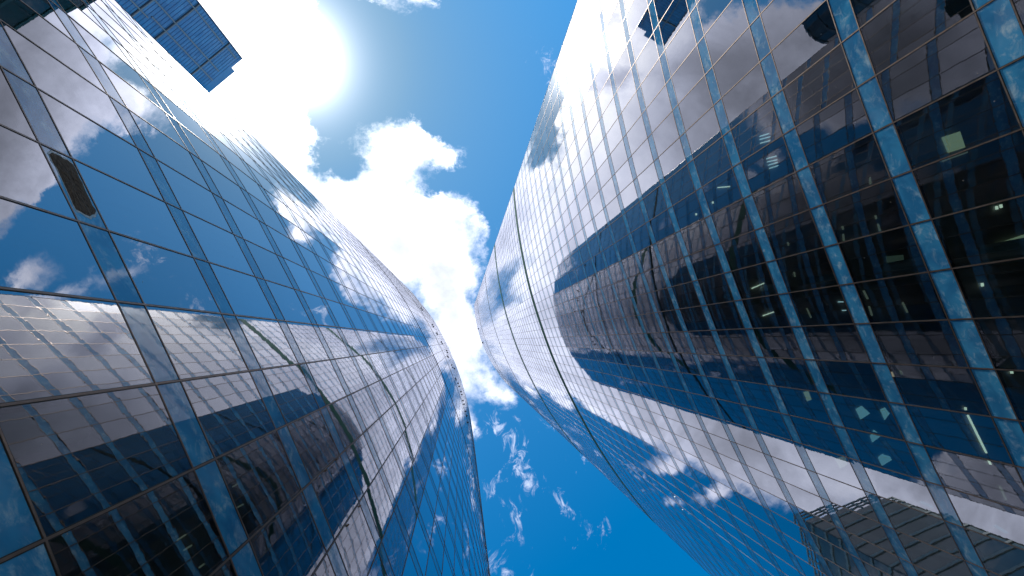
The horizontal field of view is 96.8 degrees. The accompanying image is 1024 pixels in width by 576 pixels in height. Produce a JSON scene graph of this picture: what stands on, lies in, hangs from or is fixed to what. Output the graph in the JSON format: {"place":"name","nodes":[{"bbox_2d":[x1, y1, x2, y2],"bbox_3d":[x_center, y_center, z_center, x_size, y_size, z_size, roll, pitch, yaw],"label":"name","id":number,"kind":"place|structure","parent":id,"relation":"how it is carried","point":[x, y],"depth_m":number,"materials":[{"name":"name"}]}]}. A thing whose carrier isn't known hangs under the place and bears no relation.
{"place":"outdoors","nodes":[
{"label":"outdoors","id":0,"kind":"place"},
{"bbox_2d":[116,0,242,92],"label":"distant tower","id":1,"kind":"structure","parent":0,"point":[189,36],"depth_m":174.37,"materials":[{"name":"blue glass"}]},
{"bbox_2d":[0,0,489,575],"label":"glass tower","id":2,"kind":"structure","parent":0,"point":[224,348],"depth_m":11.85,"materials":[{"name":"blue glass"}]},
{"bbox_2d":[0,69,35,139],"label":"window pane","id":3,"kind":"structure","parent":2,"relation":"in","point":[11,115],"depth_m":9.03,"materials":[{"name":"grey glass"}]},
{"bbox_2d":[0,126,74,218],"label":"window pane","id":4,"kind":"structure","parent":2,"relation":"in","point":[26,176],"depth_m":8.56,"materials":[{"name":"grey glass"}]},
{"bbox_2d":[0,0,104,91],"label":"window pane","id":5,"kind":"structure","parent":2,"relation":"in","point":[15,13],"depth_m":11.91,"materials":[{"name":"grey glass"}]},
{"bbox_2d":[0,199,114,299],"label":"window pane","id":6,"kind":"structure","parent":2,"relation":"in","point":[40,251],"depth_m":7.98,"materials":[{"name":"blue glass"}]},
{"bbox_2d":[2,22,134,144],"bbox_3d":[-11.248,-5.072,11.763,0.003,3.164,1.800,-30,-93,-9],"label":"window pane","id":7,"kind":"structure","parent":2,"relation":"in","point":[48,74],"depth_m":11.47,"materials":[{"name":"grey glass"}]},
{"bbox_2d":[0,290,153,402],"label":"window pane","id":8,"kind":"structure","parent":2,"relation":"in","point":[50,345],"depth_m":7.34,"materials":[{"name":"grey glass"}]},
{"bbox_2d":[0,386,190,535],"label":"window pane","id":9,"kind":"structure","parent":2,"relation":"in","point":[76,458],"depth_m":6.88,"materials":[{"name":"blue glass"}]},
{"bbox_2d":[57,0,134,69],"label":"window pane","id":10,"kind":"structure","parent":2,"relation":"in","point":[68,7],"depth_m":15.97,"materials":[{"name":"white glass"}]},
{"bbox_2d":[39,90,162,199],"bbox_3d":[-10.338,-3.479,11.676,0.002,3.164,1.800,-28,-93,-9],"label":"window pane","id":11,"kind":"structure","parent":2,"relation":"in","point":[87,142],"depth_m":11.38,"materials":[{"name":"blue glass"}]},
{"bbox_2d":[69,17,162,109],"bbox_3d":[-13.668,-7.693,15.855,0.004,3.164,1.800,-35,-92,-9],"label":"window pane","id":12,"kind":"structure","parent":2,"relation":"in","point":[103,54],"depth_m":15.66,"materials":[{"name":"white glass"}]},
{"bbox_2d":[75,161,191,255],"bbox_3d":[-9.455,-1.872,11.585,0.002,3.164,1.801,-28,-93,-9],"label":"window pane","id":13,"kind":"structure","parent":2,"relation":"in","point":[126,210],"depth_m":11.28,"materials":[{"name":"blue glass"}]},
{"bbox_2d":[49,472,227,575],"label":"window pane","id":14,"kind":"structure","parent":2,"relation":"in","point":[169,530],"depth_m":7.27,"materials":[{"name":"black glass"}]},
{"bbox_2d":[101,64,186,148],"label":"window pane","id":15,"kind":"structure","parent":2,"relation":"in","point":[135,101],"depth_m":15.58,"materials":[{"name":"white glass"}]},
{"bbox_2d":[111,233,219,311],"bbox_3d":[-8.582,-0.259,11.492,0.002,3.164,1.800,-28,-93,-9],"label":"window pane","id":16,"kind":"structure","parent":2,"relation":"in","point":[163,277],"depth_m":11.19,"materials":[{"name":"blue glass"}]},
{"bbox_2d":[130,111,209,189],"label":"window pane","id":17,"kind":"structure","parent":2,"relation":"in","point":[163,148],"depth_m":15.50,"materials":[{"name":"blue glass"}]},
{"bbox_2d":[158,161,231,232],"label":"window pane","id":18,"kind":"structure","parent":2,"relation":"in","point":[192,198],"depth_m":15.41,"materials":[{"name":"blue glass"}]},
{"bbox_2d":[146,306,247,378],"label":"window pane","id":19,"kind":"structure","parent":2,"relation":"in","point":[197,344],"depth_m":11.09,"materials":[{"name":"grey glass"}]},
{"bbox_2d":[179,124,237,184],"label":"window pane","id":20,"kind":"structure","parent":2,"relation":"in","point":[207,154],"depth_m":19.58,"materials":[{"name":"blue glass"}]},
{"bbox_2d":[184,212,253,274],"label":"window pane","id":21,"kind":"structure","parent":2,"relation":"in","point":[220,247],"depth_m":15.32,"materials":[{"name":"blue glass"}]},
{"bbox_2d":[182,372,274,456],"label":"window pane","id":22,"kind":"structure","parent":2,"relation":"in","point":[230,410],"depth_m":10.99,"materials":[{"name":"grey glass"}]},
{"bbox_2d":[202,161,256,217],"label":"window pane","id":23,"kind":"structure","parent":2,"relation":"in","point":[229,191],"depth_m":19.50,"materials":[{"name":"blue glass"}]},
{"bbox_2d":[210,264,275,318],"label":"window pane","id":24,"kind":"structure","parent":2,"relation":"in","point":[243,292],"depth_m":15.21,"materials":[{"name":"blue glass"}]},
{"bbox_2d":[224,200,274,252],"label":"window pane","id":25,"kind":"structure","parent":2,"relation":"in","point":[250,228],"depth_m":19.41,"materials":[{"name":"blue glass"}]},
{"bbox_2d":[217,431,300,536],"bbox_3d":[-6.090,4.644,11.192,0.001,3.164,1.800,-25,-93,-8],"label":"window pane","id":26,"kind":"structure","parent":2,"relation":"in","point":[260,478],"depth_m":10.88,"materials":[{"name":"black glass"}]},
{"bbox_2d":[236,316,297,367],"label":"window pane","id":27,"kind":"structure","parent":2,"relation":"in","point":[267,340],"depth_m":15.12,"materials":[{"name":"grey glass"}]},
{"bbox_2d":[245,240,292,287],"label":"window pane","id":28,"kind":"structure","parent":2,"relation":"in","point":[268,263],"depth_m":19.32,"materials":[{"name":"blue glass"}]},
{"bbox_2d":[251,492,325,575],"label":"window pane","id":29,"kind":"structure","parent":2,"relation":"in","point":[291,544],"depth_m":11.08,"materials":[{"name":"blue glass"}]},
{"bbox_2d":[266,281,310,322],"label":"window pane","id":30,"kind":"structure","parent":2,"relation":"in","point":[286,298],"depth_m":19.22,"materials":[{"name":"blue glass"}]},
{"bbox_2d":[263,365,318,422],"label":"window pane","id":31,"kind":"structure","parent":2,"relation":"in","point":[289,386],"depth_m":15.02,"materials":[{"name":"grey glass"}]},
{"bbox_2d":[106,0,488,575],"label":"skyscraper","id":32,"kind":"structure","parent":2,"relation":"in","point":[446,568],"depth_m":44.42,"materials":[{"name":"blue glass"}]},
{"bbox_2d":[287,322,328,361],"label":"window pane","id":33,"kind":"structure","parent":2,"relation":"in","point":[306,337],"depth_m":19.12,"materials":[{"name":"grey glass"}]},
{"bbox_2d":[288,410,338,479],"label":"window pane","id":34,"kind":"structure","parent":2,"relation":"in","point":[311,435],"depth_m":14.92,"materials":[{"name":"grey glass"}]},
{"bbox_2d":[307,361,345,404],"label":"window pane","id":35,"kind":"structure","parent":2,"relation":"in","point":[325,377],"depth_m":19.02,"materials":[{"name":"grey glass"}]},
{"bbox_2d":[312,457,357,537],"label":"window pane","id":36,"kind":"structure","parent":2,"relation":"in","point":[335,492],"depth_m":14.80,"materials":[{"name":"blue glass"}]},
{"bbox_2d":[327,397,362,448],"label":"window pane","id":37,"kind":"structure","parent":2,"relation":"in","point":[342,414],"depth_m":18.91,"materials":[{"name":"grey glass"}]},
{"bbox_2d":[336,504,376,575],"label":"window pane","id":38,"kind":"structure","parent":2,"relation":"in","point":[355,543],"depth_m":14.84,"materials":[{"name":"grey glass"}]},
{"bbox_2d":[346,435,377,492],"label":"window pane","id":39,"kind":"structure","parent":2,"relation":"in","point":[360,456],"depth_m":18.80,"materials":[{"name":"grey glass"}]},
{"bbox_2d":[364,473,393,538],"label":"window pane","id":40,"kind":"structure","parent":2,"relation":"in","point":[380,506],"depth_m":18.69,"materials":[{"name":"grey glass"}]},
{"bbox_2d":[382,512,407,575],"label":"window pane","id":41,"kind":"structure","parent":2,"relation":"in","point":[395,545],"depth_m":18.62,"materials":[{"name":"blue glass"}]},
{"bbox_2d":[198,0,710,575],"label":"sky","id":42,"kind":"structure","parent":0,"point":[412,122],"materials":[{"name":"blue"}]},
{"bbox_2d":[474,0,1023,575],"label":"glass tower","id":43,"kind":"structure","parent":0,"point":[750,298],"depth_m":24.26,"materials":[{"name":"blue glass"}]},
{"bbox_2d":[659,0,688,48],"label":"window pane","id":44,"kind":"structure","parent":43,"relation":"in","point":[677,13],"depth_m":27.55,"materials":[{"name":"blue glass"}]},
{"bbox_2d":[665,16,695,75],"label":"window pane","id":45,"kind":"structure","parent":43,"relation":"in","point":[684,42],"depth_m":27.24,"materials":[{"name":"grey glass"}]},
{"bbox_2d":[672,46,703,102],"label":"window pane","id":46,"kind":"structure","parent":43,"relation":"in","point":[690,72],"depth_m":27.07,"materials":[{"name":"grey glass"}]},
{"bbox_2d":[679,76,712,130],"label":"window pane","id":47,"kind":"structure","parent":43,"relation":"in","point":[698,101],"depth_m":26.91,"materials":[{"name":"grey glass"}]},
{"bbox_2d":[686,107,721,158],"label":"window pane","id":48,"kind":"structure","parent":43,"relation":"in","point":[706,130],"depth_m":26.74,"materials":[{"name":"grey glass"}]},
{"bbox_2d":[694,138,730,185],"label":"window pane","id":49,"kind":"structure","parent":43,"relation":"in","point":[714,161],"depth_m":26.59,"materials":[{"name":"blue glass"}]},
{"bbox_2d":[698,274,732,303],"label":"window pane","id":50,"kind":"structure","parent":43,"relation":"in","point":[715,289],"depth_m":29.96,"materials":[{"name":"black glass"}]},
{"bbox_2d":[702,169,741,213],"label":"window pane","id":51,"kind":"structure","parent":43,"relation":"in","point":[723,191],"depth_m":26.44,"materials":[{"name":"blue glass"}]},
{"bbox_2d":[707,302,743,329],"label":"window pane","id":52,"kind":"structure","parent":43,"relation":"in","point":[724,315],"depth_m":29.82,"materials":[{"name":"black glass"}]},
{"bbox_2d":[705,0,747,64],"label":"window pane","id":53,"kind":"structure","parent":43,"relation":"in","point":[732,22],"depth_m":23.12,"materials":[{"name":"grey glass"}]},
{"bbox_2d":[712,200,752,241],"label":"window pane","id":54,"kind":"structure","parent":43,"relation":"in","point":[733,221],"depth_m":26.29,"materials":[{"name":"grey glass"}]},
{"bbox_2d":[713,28,758,96],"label":"window pane","id":55,"kind":"structure","parent":43,"relation":"in","point":[741,57],"depth_m":22.93,"materials":[{"name":"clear glass"}]},
{"bbox_2d":[717,329,754,355],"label":"window pane","id":56,"kind":"structure","parent":43,"relation":"in","point":[734,342],"depth_m":29.69,"materials":[{"name":"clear glass"}]},
{"bbox_2d":[722,231,764,270],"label":"window pane","id":57,"kind":"structure","parent":43,"relation":"in","point":[743,251],"depth_m":26.13,"materials":[{"name":"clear glass"}]},
{"bbox_2d":[722,64,769,128],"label":"window pane","id":58,"kind":"structure","parent":43,"relation":"in","point":[751,92],"depth_m":22.76,"materials":[{"name":"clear glass"}]},
{"bbox_2d":[727,356,766,383],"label":"window pane","id":59,"kind":"structure","parent":43,"relation":"in","point":[747,369],"depth_m":29.55,"materials":[{"name":"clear glass"}]},
{"bbox_2d":[474,0,1023,575],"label":"skyscraper","id":60,"kind":"structure","parent":43,"relation":"in","point":[678,343],"depth_m":51.04,"materials":[{"name":"blue glass"}]},
{"bbox_2d":[732,263,776,298],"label":"window pane","id":61,"kind":"structure","parent":43,"relation":"in","point":[754,281],"depth_m":25.99,"materials":[{"name":"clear glass"}]},
{"bbox_2d":[731,100,781,160],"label":"window pane","id":62,"kind":"structure","parent":43,"relation":"in","point":[762,127],"depth_m":22.61,"materials":[{"name":"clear glass"}]},
{"bbox_2d":[737,381,778,411],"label":"window pane","id":63,"kind":"structure","parent":43,"relation":"in","point":[755,395],"depth_m":29.43,"materials":[{"name":"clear glass"}]},
{"bbox_2d":[742,295,789,327],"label":"window pane","id":64,"kind":"structure","parent":43,"relation":"in","point":[768,311],"depth_m":25.85,"materials":[{"name":"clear glass"}]},
{"bbox_2d":[742,136,794,192],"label":"window pane","id":65,"kind":"structure","parent":43,"relation":"in","point":[772,163],"depth_m":22.46,"materials":[{"name":"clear glass"}]},
{"bbox_2d":[748,406,791,439],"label":"window pane","id":66,"kind":"structure","parent":43,"relation":"in","point":[766,421],"depth_m":29.30,"materials":[{"name":"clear glass"}]},
{"bbox_2d":[754,327,802,358],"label":"window pane","id":67,"kind":"structure","parent":43,"relation":"in","point":[774,342],"depth_m":25.71,"materials":[{"name":"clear glass"}]},
{"bbox_2d":[753,173,807,225],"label":"window pane","id":68,"kind":"structure","parent":43,"relation":"in","point":[785,198],"depth_m":22.31,"materials":[{"name":"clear glass"}]},
{"bbox_2d":[760,432,804,467],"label":"window pane","id":69,"kind":"structure","parent":43,"relation":"in","point":[783,449],"depth_m":29.19,"materials":[{"name":"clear glass"}]},
{"bbox_2d":[765,358,816,390],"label":"window pane","id":70,"kind":"structure","parent":43,"relation":"in","point":[792,373],"depth_m":25.59,"materials":[{"name":"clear glass"}]},
{"bbox_2d":[761,0,823,49],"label":"window pane","id":71,"kind":"structure","parent":43,"relation":"in","point":[780,17],"depth_m":19.59,"materials":[{"name":"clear glass"}]},
{"bbox_2d":[764,211,822,258],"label":"window pane","id":72,"kind":"structure","parent":43,"relation":"in","point":[796,234],"depth_m":22.16,"materials":[{"name":"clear glass"}]},
{"bbox_2d":[772,457,818,495],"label":"window pane","id":73,"kind":"structure","parent":43,"relation":"in","point":[794,475],"depth_m":29.10,"materials":[{"name":"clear glass"}]},
{"bbox_2d":[777,387,830,423],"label":"window pane","id":74,"kind":"structure","parent":43,"relation":"in","point":[800,403],"depth_m":25.46,"materials":[{"name":"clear glass"}]},
{"bbox_2d":[772,1,839,86],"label":"window pane","id":75,"kind":"structure","parent":43,"relation":"in","point":[817,35],"depth_m":18.79,"materials":[{"name":"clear glass"}]},
{"bbox_2d":[777,248,837,291],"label":"window pane","id":76,"kind":"structure","parent":43,"relation":"in","point":[812,269],"depth_m":22.02,"materials":[{"name":"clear glass"}]},
{"bbox_2d":[784,482,832,523],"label":"window pane","id":77,"kind":"structure","parent":43,"relation":"in","point":[802,499],"depth_m":28.98,"materials":[{"name":"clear glass"}]},
{"bbox_2d":[790,416,846,456],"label":"window pane","id":78,"kind":"structure","parent":43,"relation":"in","point":[819,435],"depth_m":25.33,"materials":[{"name":"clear glass"}]},
{"bbox_2d":[784,45,854,125],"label":"window pane","id":79,"kind":"structure","parent":43,"relation":"in","point":[830,78],"depth_m":18.62,"materials":[{"name":"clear glass"}]},
{"bbox_2d":[789,286,852,325],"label":"window pane","id":80,"kind":"structure","parent":43,"relation":"in","point":[824,306],"depth_m":21.87,"materials":[{"name":"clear glass"}]},
{"bbox_2d":[797,507,847,551],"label":"window pane","id":81,"kind":"structure","parent":43,"relation":"in","point":[819,527],"depth_m":28.88,"materials":[{"name":"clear glass"}]},
{"bbox_2d":[803,445,862,489],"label":"window pane","id":82,"kind":"structure","parent":43,"relation":"in","point":[834,466],"depth_m":25.23,"materials":[{"name":"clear glass"}]},
{"bbox_2d":[796,89,871,163],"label":"window pane","id":83,"kind":"structure","parent":43,"relation":"in","point":[844,122],"depth_m":18.48,"materials":[{"name":"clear glass"}]},
{"bbox_2d":[803,325,868,361],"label":"window pane","id":84,"kind":"structure","parent":43,"relation":"in","point":[839,342],"depth_m":21.74,"materials":[{"name":"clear glass"}]},
{"bbox_2d":[817,474,878,521],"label":"window pane","id":85,"kind":"structure","parent":43,"relation":"in","point":[851,498],"depth_m":25.11,"materials":[{"name":"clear glass"}]},
{"bbox_2d":[810,134,888,202],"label":"window pane","id":86,"kind":"structure","parent":43,"relation":"in","point":[859,165],"depth_m":18.32,"materials":[{"name":"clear glass"}]},
{"bbox_2d":[817,361,885,400],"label":"window pane","id":87,"kind":"structure","parent":43,"relation":"in","point":[842,378],"depth_m":21.61,"materials":[{"name":"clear glass"}]},
{"bbox_2d":[832,503,895,554],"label":"window pane","id":88,"kind":"structure","parent":43,"relation":"in","point":[871,531],"depth_m":25.00,"materials":[{"name":"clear glass"}]},
{"bbox_2d":[824,180,907,241],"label":"window pane","id":89,"kind":"structure","parent":43,"relation":"in","point":[877,208],"depth_m":18.18,"materials":[{"name":"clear glass"}]},
{"bbox_2d":[831,395,903,439],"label":"window pane","id":90,"kind":"structure","parent":43,"relation":"in","point":[876,417],"depth_m":21.48,"materials":[{"name":"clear glass"}]},
{"bbox_2d":[847,532,906,575],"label":"window pane","id":91,"kind":"structure","parent":43,"relation":"in","point":[884,561],"depth_m":25.04,"materials":[{"name":"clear glass"}]},
{"bbox_2d":[839,226,926,281],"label":"window pane","id":92,"kind":"structure","parent":43,"relation":"in","point":[892,253],"depth_m":18.03,"materials":[{"name":"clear glass"}]},
{"bbox_2d":[846,429,922,479],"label":"window pane","id":93,"kind":"structure","parent":43,"relation":"in","point":[891,454],"depth_m":21.36,"materials":[{"name":"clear glass"}]},
{"bbox_2d":[855,273,946,322],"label":"window pane","id":94,"kind":"structure","parent":43,"relation":"in","point":[914,297],"depth_m":17.89,"materials":[{"name":"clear glass"}]},
{"bbox_2d":[862,463,941,518],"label":"window pane","id":95,"kind":"structure","parent":43,"relation":"in","point":[899,488],"depth_m":21.24,"materials":[{"name":"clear glass"}]},
{"bbox_2d":[861,0,972,73],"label":"window pane","id":96,"kind":"structure","parent":43,"relation":"in","point":[905,25],"depth_m":15.03,"materials":[{"name":"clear glass"}]},
{"bbox_2d":[871,321,967,366],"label":"window pane","id":97,"kind":"structure","parent":43,"relation":"in","point":[933,342],"depth_m":17.76,"materials":[{"name":"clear glass"}]},
{"bbox_2d":[879,497,962,558],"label":"window pane","id":98,"kind":"structure","parent":43,"relation":"in","point":[933,531],"depth_m":21.14,"materials":[{"name":"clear glass"}]},
{"bbox_2d":[896,531,971,575],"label":"window pane","id":99,"kind":"structure","parent":43,"relation":"in","point":[938,562],"depth_m":21.33,"materials":[{"name":"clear glass"}]},
{"bbox_2d":[877,14,995,120],"bbox_3d":[13.513,-6.956,14.712,0.002,3.164,1.797,-15,-95,-8],"label":"window pane","id":100,"kind":"structure","parent":43,"relation":"in","point":[960,55],"depth_m":14.47,"materials":[{"name":"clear glass"}]},
{"bbox_2d":[889,365,989,415],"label":"window pane","id":101,"kind":"structure","parent":43,"relation":"in","point":[955,389],"depth_m":17.62,"materials":[{"name":"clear glass"}]},
{"bbox_2d":[895,72,1019,168],"bbox_3d":[14.036,-5.205,14.565,0.001,3.164,1.798,-17,-95,-8],"label":"window pane","id":102,"kind":"structure","parent":43,"relation":"in","point":[981,111],"depth_m":14.32,"materials":[{"name":"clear glass"}]},
{"bbox_2d":[906,405,1012,464],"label":"window pane","id":103,"kind":"structure","parent":43,"relation":"in","point":[974,435],"depth_m":17.50,"materials":[{"name":"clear glass"}]},
{"bbox_2d":[913,131,1023,217],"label":"window pane","id":104,"kind":"structure","parent":43,"relation":"in","point":[993,171],"depth_m":14.32,"materials":[{"name":"black glass"}]},
{"bbox_2d":[925,446,1023,509],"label":"window pane","id":105,"kind":"structure","parent":43,"relation":"in","point":[998,482],"depth_m":17.44,"materials":[{"name":"grey glass"}]},
{"bbox_2d":[933,197,1023,266],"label":"window pane","id":106,"kind":"structure","parent":43,"relation":"in","point":[995,232],"depth_m":14.55,"materials":[{"name":"black glass"}]},
{"bbox_2d":[945,488,1023,548],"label":"window pane","id":107,"kind":"structure","parent":43,"relation":"in","point":[1003,523],"depth_m":17.72,"materials":[{"name":"grey glass"}]},
{"bbox_2d":[953,259,1023,317],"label":"window pane","id":108,"kind":"structure","parent":43,"relation":"in","point":[996,289],"depth_m":14.77,"materials":[{"name":"black glass"}]},
{"bbox_2d":[965,529,1023,575],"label":"window pane","id":109,"kind":"structure","parent":43,"relation":"in","point":[1000,558],"depth_m":18.07,"materials":[{"name":"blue glass"}]},
{"bbox_2d":[975,318,1023,369],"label":"window pane","id":110,"kind":"structure","parent":43,"relation":"in","point":[1003,338],"depth_m":14.99,"materials":[{"name":"black glass"}]},
{"bbox_2d":[997,371,1023,419],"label":"window pane","id":111,"kind":"structure","parent":43,"relation":"in","point":[1013,381],"depth_m":15.20,"materials":[{"name":"black glass"}]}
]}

